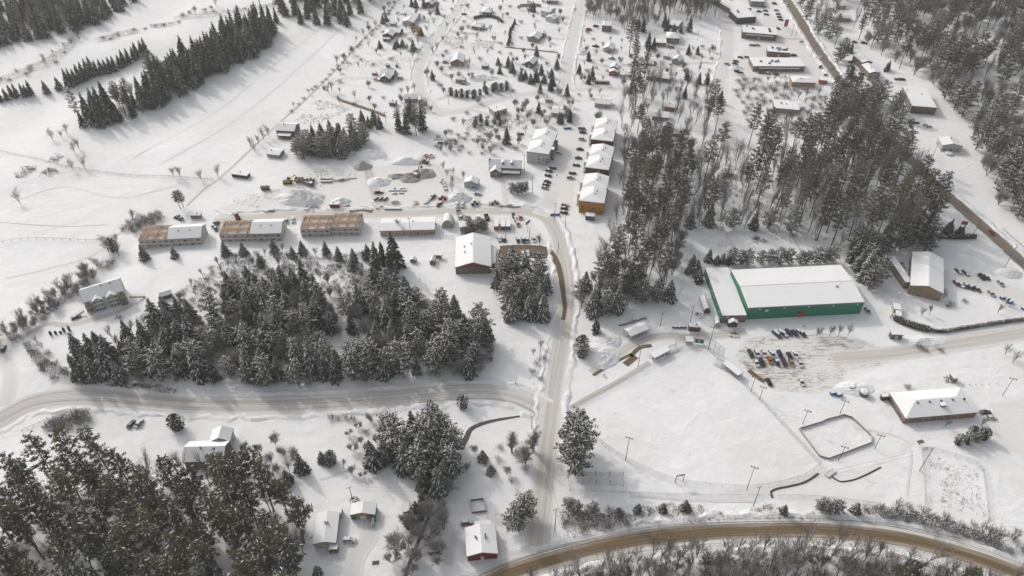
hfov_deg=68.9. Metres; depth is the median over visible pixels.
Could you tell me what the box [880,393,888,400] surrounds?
entrance porch
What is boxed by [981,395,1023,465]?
school lot
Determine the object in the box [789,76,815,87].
orange shop
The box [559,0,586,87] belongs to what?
residential avenue
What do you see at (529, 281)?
pine tree
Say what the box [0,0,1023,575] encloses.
ground
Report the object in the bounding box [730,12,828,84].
shop lot
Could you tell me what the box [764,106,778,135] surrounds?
pine tree
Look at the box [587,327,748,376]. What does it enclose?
arena drive
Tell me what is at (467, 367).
spruce tree
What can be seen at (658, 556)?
snow bank
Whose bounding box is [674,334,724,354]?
backstop
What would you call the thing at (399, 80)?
driveway
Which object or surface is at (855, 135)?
pine tree
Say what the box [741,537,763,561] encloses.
bare tree
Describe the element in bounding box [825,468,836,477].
footbridge
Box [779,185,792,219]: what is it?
pine tree
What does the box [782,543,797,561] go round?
bare tree
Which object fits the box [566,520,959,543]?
guardrail
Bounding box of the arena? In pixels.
[730,265,864,319]
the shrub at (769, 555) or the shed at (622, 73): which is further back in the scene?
the shed at (622, 73)
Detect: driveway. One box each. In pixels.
[342,517,381,575]
[392,77,420,81]
[402,32,434,38]
[427,95,447,103]
[433,64,481,68]
[442,517,470,565]
[464,14,477,21]
[468,108,510,116]
[469,189,482,210]
[497,174,509,210]
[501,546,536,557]
[533,107,542,128]
[542,37,573,40]
[555,96,569,106]
[570,72,608,75]
[572,59,612,60]
[573,47,602,50]
[576,27,600,30]
[673,48,720,51]
[673,80,718,87]
[682,62,722,64]
[864,78,906,85]
[904,112,938,131]
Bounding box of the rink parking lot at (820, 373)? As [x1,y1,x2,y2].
[728,330,900,398]
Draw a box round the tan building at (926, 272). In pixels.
[907,252,943,300]
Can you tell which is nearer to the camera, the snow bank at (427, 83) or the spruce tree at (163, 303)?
the spruce tree at (163, 303)
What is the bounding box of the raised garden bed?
[470,497,486,512]
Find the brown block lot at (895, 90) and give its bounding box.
[864,80,908,111]
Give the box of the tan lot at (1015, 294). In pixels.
[947,267,1023,318]
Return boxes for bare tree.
[0,558,15,575]
[10,522,33,546]
[29,534,57,563]
[36,518,58,533]
[58,494,80,521]
[64,530,92,568]
[79,539,105,561]
[83,447,107,473]
[94,543,124,575]
[97,498,121,517]
[135,445,151,468]
[135,536,155,557]
[140,463,156,482]
[151,460,164,475]
[157,320,170,332]
[160,531,182,564]
[163,480,180,511]
[167,450,185,477]
[171,310,181,324]
[181,312,195,327]
[185,496,208,531]
[191,451,209,482]
[225,348,239,365]
[227,320,239,331]
[248,476,270,510]
[258,462,276,488]
[288,331,311,344]
[289,521,310,551]
[291,292,309,308]
[341,303,359,317]
[350,301,363,323]
[357,316,372,334]
[371,334,388,353]
[379,329,397,350]
[384,525,408,551]
[400,510,418,533]
[402,540,425,566]
[410,516,443,540]
[413,493,437,520]
[422,534,450,554]
[435,500,450,530]
[440,475,460,495]
[506,429,518,452]
[513,441,534,463]
[522,564,539,575]
[525,428,541,452]
[547,567,558,575]
[556,563,582,575]
[557,543,583,575]
[567,565,574,575]
[591,552,605,575]
[594,237,602,267]
[597,234,610,253]
[599,260,614,277]
[599,559,609,570]
[600,273,624,287]
[602,548,616,564]
[603,542,624,575]
[605,258,622,278]
[607,561,623,575]
[609,227,627,240]
[610,567,627,575]
[611,271,627,292]
[613,546,632,571]
[618,546,637,565]
[626,563,636,575]
[631,244,641,262]
[633,542,647,563]
[633,558,652,575]
[634,564,652,575]
[641,211,650,236]
[641,227,651,251]
[641,261,650,279]
[641,551,655,569]
[642,554,665,575]
[647,200,654,226]
[648,119,658,142]
[648,531,674,558]
[649,241,664,277]
[650,255,675,290]
[651,564,677,575]
[654,134,660,154]
[654,534,679,560]
[655,559,670,573]
[657,561,678,575]
[659,544,675,570]
[662,189,676,213]
[666,215,682,246]
[667,538,681,557]
[671,552,688,572]
[674,545,687,562]
[679,200,687,226]
[681,541,694,554]
[681,564,694,575]
[683,207,693,230]
[683,554,695,575]
[684,535,709,562]
[688,533,708,556]
[689,154,701,182]
[696,140,706,171]
[696,189,705,218]
[698,165,713,187]
[701,562,716,575]
[702,166,713,197]
[708,154,719,187]
[714,564,729,575]
[716,534,734,575]
[716,558,745,575]
[718,135,730,167]
[718,183,730,218]
[722,166,738,186]
[722,534,736,551]
[723,178,733,208]
[723,539,739,567]
[732,549,757,575]
[733,139,744,169]
[736,147,751,179]
[736,547,748,560]
[737,553,754,569]
[739,159,756,194]
[741,197,752,222]
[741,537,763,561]
[742,181,755,210]
[747,546,770,571]
[748,552,765,575]
[748,562,766,573]
[749,529,763,551]
[761,529,776,550]
[764,538,800,575]
[770,545,780,565]
[770,557,790,574]
[773,528,787,555]
[777,133,803,183]
[777,167,799,213]
[778,140,789,175]
[778,543,809,575]
[779,108,796,150]
[782,533,793,548]
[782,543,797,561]
[786,163,801,201]
[789,169,814,227]
[789,542,817,573]
[791,532,806,554]
[792,565,808,575]
[793,531,811,557]
[798,161,828,209]
[799,152,821,209]
[800,153,821,192]
[801,545,819,564]
[802,516,821,544]
[805,566,824,575]
[807,539,827,558]
[808,192,825,231]
[809,157,835,216]
[810,551,825,575]
[810,564,827,575]
[816,142,843,172]
[817,548,832,565]
[818,531,839,552]
[823,116,837,152]
[824,159,840,187]
[829,552,849,575]
[830,545,845,557]
[832,101,851,135]
[835,520,862,549]
[838,545,861,571]
[841,141,864,190]
[841,555,858,575]
[844,562,866,575]
[845,151,878,207]
[848,530,870,551]
[849,101,870,130]
[850,543,868,568]
[851,194,881,233]
[856,116,869,142]
[859,532,884,563]
[863,147,882,197]
[867,570,882,575]
[876,144,894,185]
[876,538,887,556]
[879,143,912,189]
[879,549,903,575]
[882,99,894,123]
[882,129,909,178]
[885,192,914,227]
[901,190,925,236]
[902,204,925,239]
[902,540,925,563]
[903,153,927,193]
[909,147,925,171]
[913,147,930,166]
[928,537,956,562]
[936,554,955,575]
[941,548,964,575]
[962,562,983,575]
[983,563,1006,575]
[1013,560,1023,575]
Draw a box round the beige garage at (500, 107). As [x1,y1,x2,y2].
[488,103,506,115]
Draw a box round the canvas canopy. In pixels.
[458,221,469,230]
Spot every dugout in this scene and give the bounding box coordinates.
[649,345,670,359]
[722,360,743,378]
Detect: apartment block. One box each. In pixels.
[526,128,558,165]
[577,173,609,214]
[583,143,614,175]
[589,117,617,145]
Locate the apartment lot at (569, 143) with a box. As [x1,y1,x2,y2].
[541,124,588,215]
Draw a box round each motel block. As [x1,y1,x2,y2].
[852,53,872,67]
[860,63,880,78]
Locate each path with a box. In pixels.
[0,222,106,226]
[185,120,283,205]
[282,0,397,119]
[569,361,651,409]
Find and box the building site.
[214,160,440,213]
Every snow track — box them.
[6,217,135,277]
[11,186,175,202]
[133,25,325,157]
[160,16,351,163]
[320,467,395,501]
[629,495,756,501]
[661,234,693,314]
[853,426,911,495]
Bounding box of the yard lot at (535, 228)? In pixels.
[453,216,548,245]
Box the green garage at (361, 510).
[349,501,376,519]
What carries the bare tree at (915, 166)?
on the ground at (694, 414)
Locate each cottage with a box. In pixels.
[837,3,845,9]
[839,15,851,21]
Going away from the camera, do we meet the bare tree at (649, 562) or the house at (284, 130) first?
the bare tree at (649, 562)
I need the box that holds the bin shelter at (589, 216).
[585,212,594,220]
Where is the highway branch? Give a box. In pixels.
[776,37,807,41]
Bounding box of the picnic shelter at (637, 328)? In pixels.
[623,321,648,340]
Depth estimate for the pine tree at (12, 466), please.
265.07 m
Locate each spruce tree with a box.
[0,28,12,46]
[4,1,19,24]
[13,0,27,21]
[17,14,30,35]
[27,0,38,18]
[30,10,42,35]
[36,0,47,12]
[36,12,51,38]
[41,7,54,30]
[48,0,61,21]
[51,4,63,26]
[52,10,65,33]
[60,0,65,20]
[66,6,80,31]
[66,354,86,384]
[67,333,84,363]
[78,92,87,123]
[79,352,85,369]
[81,2,93,22]
[82,0,90,12]
[82,98,95,126]
[82,333,94,361]
[83,355,101,384]
[86,88,96,108]
[87,97,95,119]
[89,1,102,25]
[90,331,98,346]
[91,87,100,108]
[91,101,105,128]
[91,343,119,382]
[95,92,104,120]
[97,334,119,364]
[98,81,111,107]
[101,97,117,124]
[107,96,114,116]
[110,361,130,385]
[112,102,123,122]
[116,340,135,368]
[119,334,133,349]
[120,319,135,340]
[125,95,137,118]
[133,76,148,110]
[135,319,153,342]
[136,334,149,357]
[140,72,151,95]
[141,357,154,378]
[143,298,162,334]
[145,52,153,76]
[146,88,157,110]
[148,67,154,93]
[149,341,171,375]
[150,76,166,107]
[151,53,168,78]
[152,64,169,94]
[155,72,169,95]
[157,296,175,317]
[158,76,172,102]
[158,326,176,357]
[160,305,172,332]
[164,56,170,77]
[166,53,171,66]
[168,63,176,91]
[169,317,181,342]
[170,351,189,381]
[171,48,182,74]
[172,296,183,318]
[173,63,188,97]
[177,35,186,61]
[177,43,186,61]
[177,68,187,86]
[180,52,189,77]
[181,315,202,346]
[182,298,201,325]
[182,334,198,354]
[184,46,191,72]
[186,345,207,385]
[189,35,195,57]
[189,54,204,84]
[189,68,198,90]
[193,46,198,62]
[197,48,212,78]
[202,31,209,45]
[204,40,220,73]
[204,359,223,384]
[208,304,223,332]
[209,31,214,55]
[211,21,222,41]
[213,34,225,59]
[216,42,228,73]
[217,32,226,59]
[219,13,224,24]
[219,21,228,46]
[220,286,235,317]
[220,320,237,344]
[220,326,239,353]
[223,271,238,298]
[225,16,233,38]
[227,8,234,29]
[234,24,241,48]
[234,37,244,63]
[235,5,242,30]
[238,31,246,59]
[238,298,253,329]
[238,320,254,350]
[238,345,257,385]
[239,281,260,316]
[241,19,249,40]
[244,15,248,27]
[244,25,259,57]
[248,8,256,27]
[250,5,258,21]
[250,272,259,290]
[252,2,260,23]
[252,312,258,330]
[254,348,271,379]
[255,17,262,40]
[255,334,272,364]
[256,311,276,350]
[259,2,265,21]
[259,277,272,299]
[261,14,272,38]
[262,18,272,46]
[266,4,277,29]
[266,14,274,35]
[268,12,278,34]
[270,311,286,333]
[271,356,284,382]
[272,277,281,308]
[276,265,287,294]
[277,0,285,14]
[278,328,288,353]
[279,290,297,321]
[280,0,289,16]
[280,470,294,488]
[287,339,306,374]
[288,266,302,288]
[290,271,301,292]
[292,453,311,476]
[297,258,309,282]
[298,294,308,321]
[299,277,309,302]
[301,336,318,356]
[302,341,323,380]
[306,133,311,152]
[307,273,326,305]
[308,0,316,11]
[308,297,325,330]
[309,125,315,136]
[309,135,318,156]
[311,325,320,341]
[313,0,321,6]
[315,361,329,382]
[316,123,325,135]
[322,4,332,24]
[324,310,338,336]
[325,137,336,157]
[326,120,336,135]
[328,358,343,386]
[330,0,337,15]
[331,349,342,370]
[334,137,347,159]
[335,123,340,137]
[342,6,351,26]
[345,314,357,335]
[348,122,353,140]
[350,285,368,317]
[351,129,361,150]
[356,0,364,13]
[361,244,370,260]
[362,440,384,473]
[367,242,383,276]
[367,265,382,290]
[367,304,379,324]
[371,322,381,339]
[375,357,395,382]
[377,297,398,332]
[377,438,395,467]
[378,241,386,267]
[385,231,406,269]
[385,250,398,281]
[385,282,396,299]
[385,319,399,338]
[386,296,397,316]
[390,289,398,310]
[391,443,413,478]
[394,112,401,131]
[396,281,407,316]
[397,275,411,305]
[399,325,419,347]
[400,111,411,134]
[405,510,417,528]
[406,97,416,123]
[406,410,417,439]
[410,501,423,520]
[411,355,421,375]
[411,431,429,465]
[414,462,430,494]
[417,107,428,132]
[417,491,430,513]
[424,441,442,478]
[425,333,442,367]
[427,466,447,501]
[433,309,442,330]
[438,439,454,466]
[438,460,452,484]
[445,294,462,319]
[458,349,478,380]
[459,313,471,343]
[480,319,495,347]
[490,268,501,289]
[500,293,510,314]
[501,127,511,144]
[502,296,522,323]
[504,270,517,292]
[505,245,518,274]
[513,287,524,310]
[518,254,534,283]
[521,294,536,322]
[533,286,544,305]
[534,293,551,323]
[541,273,553,296]
[577,271,592,293]
[583,288,602,320]
[591,318,600,334]
[597,285,602,308]
[608,283,626,316]
[620,263,634,292]
[629,274,643,296]
[662,279,677,304]
[683,209,695,230]
[701,202,716,228]
[747,210,759,230]
[844,238,862,264]
[849,233,862,252]
[850,250,864,271]
[854,251,875,283]
[859,246,881,278]
[881,216,897,233]
[883,219,895,250]
[919,210,936,237]
[922,214,939,245]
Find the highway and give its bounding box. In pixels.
[462,516,1023,575]
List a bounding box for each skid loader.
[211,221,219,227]
[234,212,240,220]
[438,194,447,199]
[470,199,479,205]
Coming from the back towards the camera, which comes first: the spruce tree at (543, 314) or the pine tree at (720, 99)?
the pine tree at (720, 99)
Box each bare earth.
[349,207,373,212]
[592,353,631,375]
[622,355,637,365]
[629,344,651,356]
[747,369,764,382]
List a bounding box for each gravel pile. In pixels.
[354,162,372,170]
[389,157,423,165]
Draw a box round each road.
[0,316,17,405]
[0,382,541,428]
[214,206,575,547]
[500,245,566,319]
[783,0,1023,268]
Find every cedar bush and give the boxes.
[105,237,117,252]
[165,413,185,431]
[324,449,336,464]
[448,87,453,95]
[454,89,458,96]
[456,393,468,409]
[458,88,464,97]
[471,90,476,98]
[478,114,482,121]
[483,86,488,94]
[490,83,496,91]
[491,116,497,123]
[503,81,509,89]
[576,334,589,349]
[576,343,587,358]
[953,433,966,445]
[962,431,975,444]
[966,425,979,435]
[972,431,983,442]
[980,427,992,440]
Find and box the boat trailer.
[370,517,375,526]
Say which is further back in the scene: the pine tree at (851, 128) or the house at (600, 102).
the house at (600, 102)
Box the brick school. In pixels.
[888,387,978,422]
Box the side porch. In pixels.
[886,256,909,288]
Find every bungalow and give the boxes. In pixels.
[312,506,342,552]
[464,520,497,560]
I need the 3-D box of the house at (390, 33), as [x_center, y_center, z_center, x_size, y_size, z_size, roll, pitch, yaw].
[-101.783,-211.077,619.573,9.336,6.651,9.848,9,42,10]
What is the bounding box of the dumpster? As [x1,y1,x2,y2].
[836,392,842,396]
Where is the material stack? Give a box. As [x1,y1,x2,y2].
[384,208,401,209]
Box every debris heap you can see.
[13,165,35,176]
[41,166,56,174]
[48,153,63,160]
[304,201,320,211]
[349,495,358,503]
[695,311,703,317]
[728,330,739,337]
[751,235,761,242]
[944,375,950,381]
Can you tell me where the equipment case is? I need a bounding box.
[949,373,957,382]
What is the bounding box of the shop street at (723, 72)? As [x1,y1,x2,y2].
[712,8,764,186]
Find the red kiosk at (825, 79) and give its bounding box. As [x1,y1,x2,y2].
[818,76,827,84]
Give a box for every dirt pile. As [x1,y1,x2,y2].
[388,173,409,178]
[400,176,420,182]
[412,168,436,178]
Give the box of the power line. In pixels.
[762,447,932,488]
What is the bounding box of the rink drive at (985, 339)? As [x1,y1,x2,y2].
[828,324,1023,364]
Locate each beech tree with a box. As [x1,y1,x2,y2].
[409,23,415,34]
[414,26,420,35]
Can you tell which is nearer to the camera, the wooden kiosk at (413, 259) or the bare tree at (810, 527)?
the bare tree at (810, 527)
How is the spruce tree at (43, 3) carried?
on the ground at (694, 414)
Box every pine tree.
[0,451,31,483]
[0,474,45,525]
[0,485,15,503]
[0,487,37,546]
[0,500,44,559]
[0,536,33,574]
[3,457,45,497]
[13,557,47,575]
[17,481,56,530]
[20,430,57,482]
[36,492,76,540]
[41,463,87,527]
[45,529,75,565]
[48,424,79,461]
[49,545,83,575]
[53,453,83,503]
[64,88,79,112]
[66,453,116,506]
[67,520,108,572]
[71,499,110,548]
[72,425,113,476]
[74,460,103,498]
[74,562,101,575]
[79,485,113,534]
[95,474,124,499]
[100,472,137,518]
[100,546,128,575]
[104,447,133,489]
[105,518,138,550]
[111,544,146,575]
[113,497,148,548]
[119,336,151,369]
[125,463,157,501]
[126,505,165,554]
[129,465,164,505]
[131,556,165,575]
[141,348,173,381]
[141,493,166,539]
[142,56,153,75]
[148,551,184,575]
[155,454,189,512]
[156,494,185,544]
[159,527,196,575]
[163,509,195,555]
[172,480,203,528]
[175,569,194,575]
[177,463,213,515]
[180,517,222,573]
[181,338,209,362]
[186,536,223,575]
[192,39,204,59]
[193,484,230,541]
[197,290,222,316]
[202,314,223,341]
[204,447,235,501]
[206,37,216,56]
[211,502,241,539]
[216,483,237,510]
[220,459,253,506]
[224,448,248,480]
[224,498,258,541]
[225,529,251,564]
[226,273,242,299]
[228,545,254,575]
[230,322,257,356]
[233,553,267,575]
[234,278,257,297]
[234,477,261,527]
[238,441,265,497]
[246,354,277,386]
[247,530,279,574]
[248,526,277,572]
[249,281,272,310]
[249,456,277,511]
[255,508,282,538]
[263,294,290,324]
[267,478,295,518]
[268,519,296,557]
[272,534,306,575]
[280,356,307,384]
[282,495,312,543]
[283,309,304,334]
[290,301,318,335]
[308,282,326,313]
[310,337,332,370]
[336,337,366,367]
[338,347,363,380]
[352,356,377,382]
[356,335,377,358]
[357,340,383,371]
[361,280,379,306]
[374,266,397,294]
[374,411,406,448]
[384,337,413,378]
[387,426,412,460]
[395,286,419,314]
[399,297,419,329]
[402,417,435,446]
[402,441,432,480]
[409,326,426,356]
[414,309,437,339]
[415,399,442,433]
[419,338,448,377]
[424,424,448,446]
[426,287,450,320]
[429,410,457,436]
[432,317,462,352]
[432,327,463,364]
[438,441,466,479]
[439,423,464,452]
[443,309,461,331]
[450,318,471,347]
[462,317,484,349]
[463,340,484,363]
[466,301,495,334]
[490,253,511,281]
[501,252,523,275]
[501,500,531,532]
[504,272,526,296]
[509,497,531,523]
[515,490,537,518]
[517,270,538,298]
[553,417,596,465]
[557,430,594,477]
[559,405,599,449]
[593,248,619,279]
[598,287,616,316]
[604,243,623,279]
[610,224,629,260]
[622,176,641,219]
[623,138,640,179]
[623,174,639,214]
[624,210,641,254]
[626,18,636,52]
[627,59,639,83]
[627,153,641,196]
[628,191,649,241]
[628,217,645,262]
[628,248,649,281]
[632,74,645,110]
[634,104,646,133]
[634,132,650,174]
[636,169,651,209]
[637,134,653,166]
[638,118,653,154]
[639,237,656,279]
[641,155,658,195]
[642,183,657,225]
[647,136,654,154]
[649,152,664,184]
[649,221,664,266]
[650,125,658,157]
[652,193,669,237]
[656,131,671,174]
[656,212,672,256]
[657,241,676,286]
[658,128,667,156]
[659,122,675,163]
[660,158,675,192]
[660,173,676,212]
[665,147,680,185]
[666,198,685,241]
[673,161,687,207]
[673,185,691,229]
[675,141,687,168]
[676,127,690,148]
[676,177,694,219]
[682,148,698,188]
[703,133,720,180]
[704,96,716,124]
[704,177,719,217]
[710,79,722,114]
[710,172,727,203]
[712,95,725,133]
[716,121,731,159]
[741,150,762,196]
[747,101,763,146]
[755,112,772,156]
[755,140,775,192]
[755,166,773,208]
[756,119,776,158]
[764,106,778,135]
[766,124,782,163]
[766,127,784,169]
[775,159,790,186]
[776,161,797,206]
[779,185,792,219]
[782,148,796,166]
[786,153,801,193]
[789,117,806,144]
[796,141,812,186]
[798,149,816,201]
[798,169,823,223]
[799,134,816,167]
[800,116,813,150]
[801,116,818,140]
[803,129,819,159]
[803,141,816,163]
[809,153,823,168]
[810,160,827,199]
[812,112,824,137]
[812,117,831,163]
[813,199,836,240]
[817,142,829,165]
[819,186,838,223]
[821,98,839,145]
[821,178,839,214]
[822,140,840,177]
[824,134,838,169]
[826,106,843,150]
[826,186,844,232]
[828,97,845,140]
[828,131,848,182]
[828,160,848,198]
[829,196,852,245]
[831,90,851,120]
[835,125,850,153]
[836,137,853,175]
[837,82,846,94]
[837,90,852,125]
[838,183,858,219]
[841,62,855,91]
[841,123,855,155]
[844,86,861,118]
[845,74,860,93]
[845,162,861,193]
[846,128,864,170]
[846,167,865,215]
[846,223,870,249]
[847,109,863,134]
[849,186,868,236]
[850,90,868,116]
[850,141,867,182]
[851,130,865,168]
[853,72,865,89]
[856,138,876,169]
[856,162,875,187]
[858,88,873,119]
[861,97,874,126]
[861,105,879,125]
[861,109,877,148]
[863,186,885,226]
[864,145,883,186]
[865,95,880,124]
[865,116,882,140]
[866,112,883,137]
[866,123,881,157]
[866,194,889,243]
[866,255,892,283]
[870,128,892,173]
[871,101,884,126]
[877,136,893,169]
[877,195,896,234]
[878,176,898,217]
[879,116,895,141]
[879,162,897,187]
[883,122,903,154]
[884,140,900,176]
[887,105,908,149]
[891,148,913,192]
[892,178,909,217]
[893,200,916,232]
[894,118,914,162]
[895,130,919,179]
[895,190,918,229]
[896,563,918,575]
[896,570,913,575]
[897,170,915,196]
[899,167,921,200]
[902,215,926,246]
[903,558,924,572]
[904,185,928,233]
[904,567,921,575]
[911,177,932,206]
[916,154,934,189]
[917,198,938,238]
[918,217,946,250]
[920,169,943,208]
[921,168,935,195]
[930,170,953,208]
[933,189,951,214]
[936,64,961,98]
[956,53,973,87]
[962,567,983,575]
[964,565,982,575]
[970,115,995,149]
[978,107,1007,142]
[993,122,1021,157]
[997,140,1023,176]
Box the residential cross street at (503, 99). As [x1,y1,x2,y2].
[437,86,628,115]
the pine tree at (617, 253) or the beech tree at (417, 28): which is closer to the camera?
the pine tree at (617, 253)
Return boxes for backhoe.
[484,212,489,220]
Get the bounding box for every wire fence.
[1,150,212,179]
[2,237,96,242]
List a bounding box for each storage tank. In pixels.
[859,388,869,397]
[944,151,953,155]
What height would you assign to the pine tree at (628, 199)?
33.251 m
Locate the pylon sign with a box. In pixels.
[784,19,788,26]
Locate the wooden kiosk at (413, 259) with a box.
[410,256,416,262]
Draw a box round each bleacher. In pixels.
[667,344,678,354]
[713,358,727,370]
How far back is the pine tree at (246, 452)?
271.36 m
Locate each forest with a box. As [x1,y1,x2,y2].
[0,0,514,575]
[507,0,1023,575]
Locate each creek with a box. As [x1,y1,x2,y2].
[404,512,431,575]
[461,415,519,449]
[770,473,819,497]
[832,467,881,481]
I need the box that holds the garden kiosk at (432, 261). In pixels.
[429,255,435,264]
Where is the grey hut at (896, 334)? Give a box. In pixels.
[888,330,903,339]
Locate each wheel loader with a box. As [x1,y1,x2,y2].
[421,158,428,164]
[489,199,498,204]
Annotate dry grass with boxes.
[23,344,175,393]
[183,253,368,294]
[234,170,351,205]
[301,100,351,124]
[344,54,417,66]
[434,138,491,146]
[441,31,493,48]
[464,115,527,132]
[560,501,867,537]
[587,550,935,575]
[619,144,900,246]
[737,74,790,79]
[929,453,985,516]
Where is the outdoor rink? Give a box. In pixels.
[799,414,871,458]
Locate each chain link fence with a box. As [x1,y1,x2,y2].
[569,347,682,412]
[571,489,880,503]
[597,436,819,488]
[703,343,820,463]
[726,230,790,261]
[922,450,926,504]
[923,447,983,471]
[983,469,989,519]
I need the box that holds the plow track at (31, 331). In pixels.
[19,303,133,340]
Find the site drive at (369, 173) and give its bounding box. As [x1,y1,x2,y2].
[358,160,404,208]
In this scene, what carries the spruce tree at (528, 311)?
on the ground at (694, 414)
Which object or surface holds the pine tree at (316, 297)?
on the ground at (694, 414)
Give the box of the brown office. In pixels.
[901,86,936,114]
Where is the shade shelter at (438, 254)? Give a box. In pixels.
[434,252,442,257]
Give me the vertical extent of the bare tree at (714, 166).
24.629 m
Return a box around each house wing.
[210,425,234,446]
[380,68,396,79]
[391,27,402,35]
[404,94,417,102]
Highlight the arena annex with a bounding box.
[704,267,746,322]
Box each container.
[494,220,498,229]
[501,220,505,229]
[506,220,510,229]
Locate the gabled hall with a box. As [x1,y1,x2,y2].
[454,232,495,273]
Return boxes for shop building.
[711,0,751,13]
[728,9,756,23]
[741,25,776,40]
[748,0,764,6]
[748,57,804,71]
[766,46,790,56]
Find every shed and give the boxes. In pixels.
[65,288,72,297]
[158,289,171,299]
[189,212,201,218]
[231,170,250,178]
[260,185,269,189]
[266,148,284,158]
[329,201,339,207]
[379,217,435,235]
[388,100,397,105]
[389,21,396,25]
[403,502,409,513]
[481,62,488,68]
[545,97,552,102]
[620,69,626,77]
[663,53,671,59]
[688,321,700,331]
[891,302,901,312]
[894,310,901,316]
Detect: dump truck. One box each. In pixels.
[294,177,308,182]
[301,179,313,186]
[456,209,462,220]
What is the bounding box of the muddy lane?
[499,249,547,258]
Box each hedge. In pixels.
[0,32,79,83]
[24,339,70,378]
[42,410,89,428]
[95,31,119,39]
[121,211,159,230]
[122,27,138,34]
[148,21,175,26]
[173,2,273,19]
[336,98,385,115]
[460,229,474,235]
[472,13,502,22]
[506,46,556,52]
[520,3,540,6]
[560,509,627,527]
[594,80,609,83]
[734,79,817,90]
[868,506,1008,550]
[890,313,930,331]
[929,316,1023,332]
[938,233,977,239]
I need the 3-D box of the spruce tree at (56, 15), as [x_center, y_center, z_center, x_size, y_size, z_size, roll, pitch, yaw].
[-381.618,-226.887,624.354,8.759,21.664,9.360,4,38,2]
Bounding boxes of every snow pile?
[273,189,325,206]
[331,198,350,207]
[353,149,386,159]
[367,177,391,186]
[446,192,472,203]
[466,75,494,81]
[575,50,587,54]
[584,342,619,369]
[592,333,621,347]
[728,66,744,69]
[833,380,874,396]
[899,335,944,346]
[994,268,1022,278]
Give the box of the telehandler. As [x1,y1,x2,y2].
[173,214,183,220]
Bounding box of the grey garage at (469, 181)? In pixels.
[464,176,479,187]
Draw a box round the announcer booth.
[685,336,693,345]
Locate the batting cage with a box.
[582,471,623,485]
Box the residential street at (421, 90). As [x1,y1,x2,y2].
[413,0,468,116]
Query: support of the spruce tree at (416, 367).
on the ground at (694, 414)
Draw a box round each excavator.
[282,174,299,184]
[413,161,422,177]
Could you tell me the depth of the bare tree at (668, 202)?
415.55 m
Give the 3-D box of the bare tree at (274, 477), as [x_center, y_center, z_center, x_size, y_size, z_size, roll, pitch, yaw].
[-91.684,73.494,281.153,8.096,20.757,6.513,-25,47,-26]
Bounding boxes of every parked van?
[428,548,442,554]
[772,329,781,338]
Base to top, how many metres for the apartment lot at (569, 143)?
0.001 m
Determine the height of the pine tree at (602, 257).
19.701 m
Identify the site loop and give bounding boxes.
[422,161,450,203]
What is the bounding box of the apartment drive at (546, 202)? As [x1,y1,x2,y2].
[532,191,562,216]
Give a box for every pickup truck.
[374,190,382,193]
[747,349,754,358]
[768,349,775,358]
[777,329,788,337]
[791,349,798,358]
[796,328,806,336]
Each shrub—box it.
[2,536,18,558]
[5,328,19,337]
[7,333,20,342]
[30,309,41,318]
[48,417,61,427]
[68,490,87,509]
[69,412,84,423]
[73,416,87,427]
[78,277,90,285]
[93,258,106,267]
[99,262,111,269]
[104,256,116,265]
[289,525,312,542]
[327,413,336,420]
[351,274,363,283]
[420,531,434,541]
[424,370,435,377]
[574,562,596,575]
[575,522,587,532]
[697,543,718,567]
[760,547,771,560]
[815,562,831,575]
[834,547,858,569]
[860,543,880,566]
[861,556,880,575]
[862,503,871,513]
[875,554,892,572]
[882,544,906,562]
[884,509,897,520]
[889,555,903,571]
[917,504,931,516]
[919,519,931,530]
[920,567,932,575]
[928,557,942,573]
[929,522,942,534]
[942,510,955,521]
[945,525,960,540]
[969,519,980,528]
[970,525,981,538]
[1003,547,1015,555]
[1004,532,1022,543]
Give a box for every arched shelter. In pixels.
[442,213,453,227]
[699,294,709,312]
[713,315,719,326]
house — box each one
[74,277,145,314]
[138,224,171,248]
[167,224,207,245]
[182,440,231,467]
[219,220,253,241]
[250,219,286,241]
[275,122,299,139]
[300,214,332,236]
[330,213,363,235]
[377,71,391,82]
[382,28,395,39]
[402,16,416,25]
[406,12,420,21]
[418,97,427,105]
[425,0,436,7]
[450,52,465,65]
[455,76,466,82]
[471,22,486,30]
[482,7,492,14]
[489,158,522,176]
[522,56,537,67]
[528,31,541,42]
[540,6,555,16]
[545,13,558,22]
[546,0,557,3]
[551,107,573,117]
[594,97,611,108]
[602,21,612,31]
[603,42,615,52]
[609,68,618,75]
[610,62,619,68]
[646,70,671,82]
[652,110,669,121]
[656,39,666,46]
[662,120,673,130]
[664,101,676,111]
[666,32,679,43]
[670,20,682,29]
[672,54,683,64]
[722,167,733,176]
[772,99,798,114]
[936,136,962,151]
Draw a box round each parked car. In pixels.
[0,345,6,351]
[70,315,80,319]
[126,419,135,428]
[134,418,143,427]
[342,537,355,542]
[460,519,472,525]
[753,349,759,357]
[753,359,759,366]
[758,357,764,366]
[760,349,766,356]
[765,378,772,385]
[766,356,772,363]
[773,358,779,365]
[776,349,782,357]
[780,357,787,366]
[784,328,792,336]
[786,352,792,359]
[788,359,794,366]
[790,329,798,336]
[796,359,803,366]
[797,378,804,385]
[864,307,870,313]
[952,280,959,286]
[954,267,962,273]
[961,269,969,275]
[974,286,981,291]
[977,273,985,279]
[979,410,991,414]
[984,415,996,419]
[987,290,995,296]
[996,280,1004,286]
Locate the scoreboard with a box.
[675,473,684,482]
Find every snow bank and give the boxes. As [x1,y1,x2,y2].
[0,400,538,434]
[118,377,552,402]
[215,202,582,470]
[409,0,458,117]
[423,0,472,110]
[528,239,557,467]
[541,542,987,575]
[556,0,577,88]
[571,8,588,91]
[599,508,1023,561]
[709,6,746,186]
[778,0,1023,274]
[792,0,1023,256]
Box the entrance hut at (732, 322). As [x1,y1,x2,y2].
[727,318,738,326]

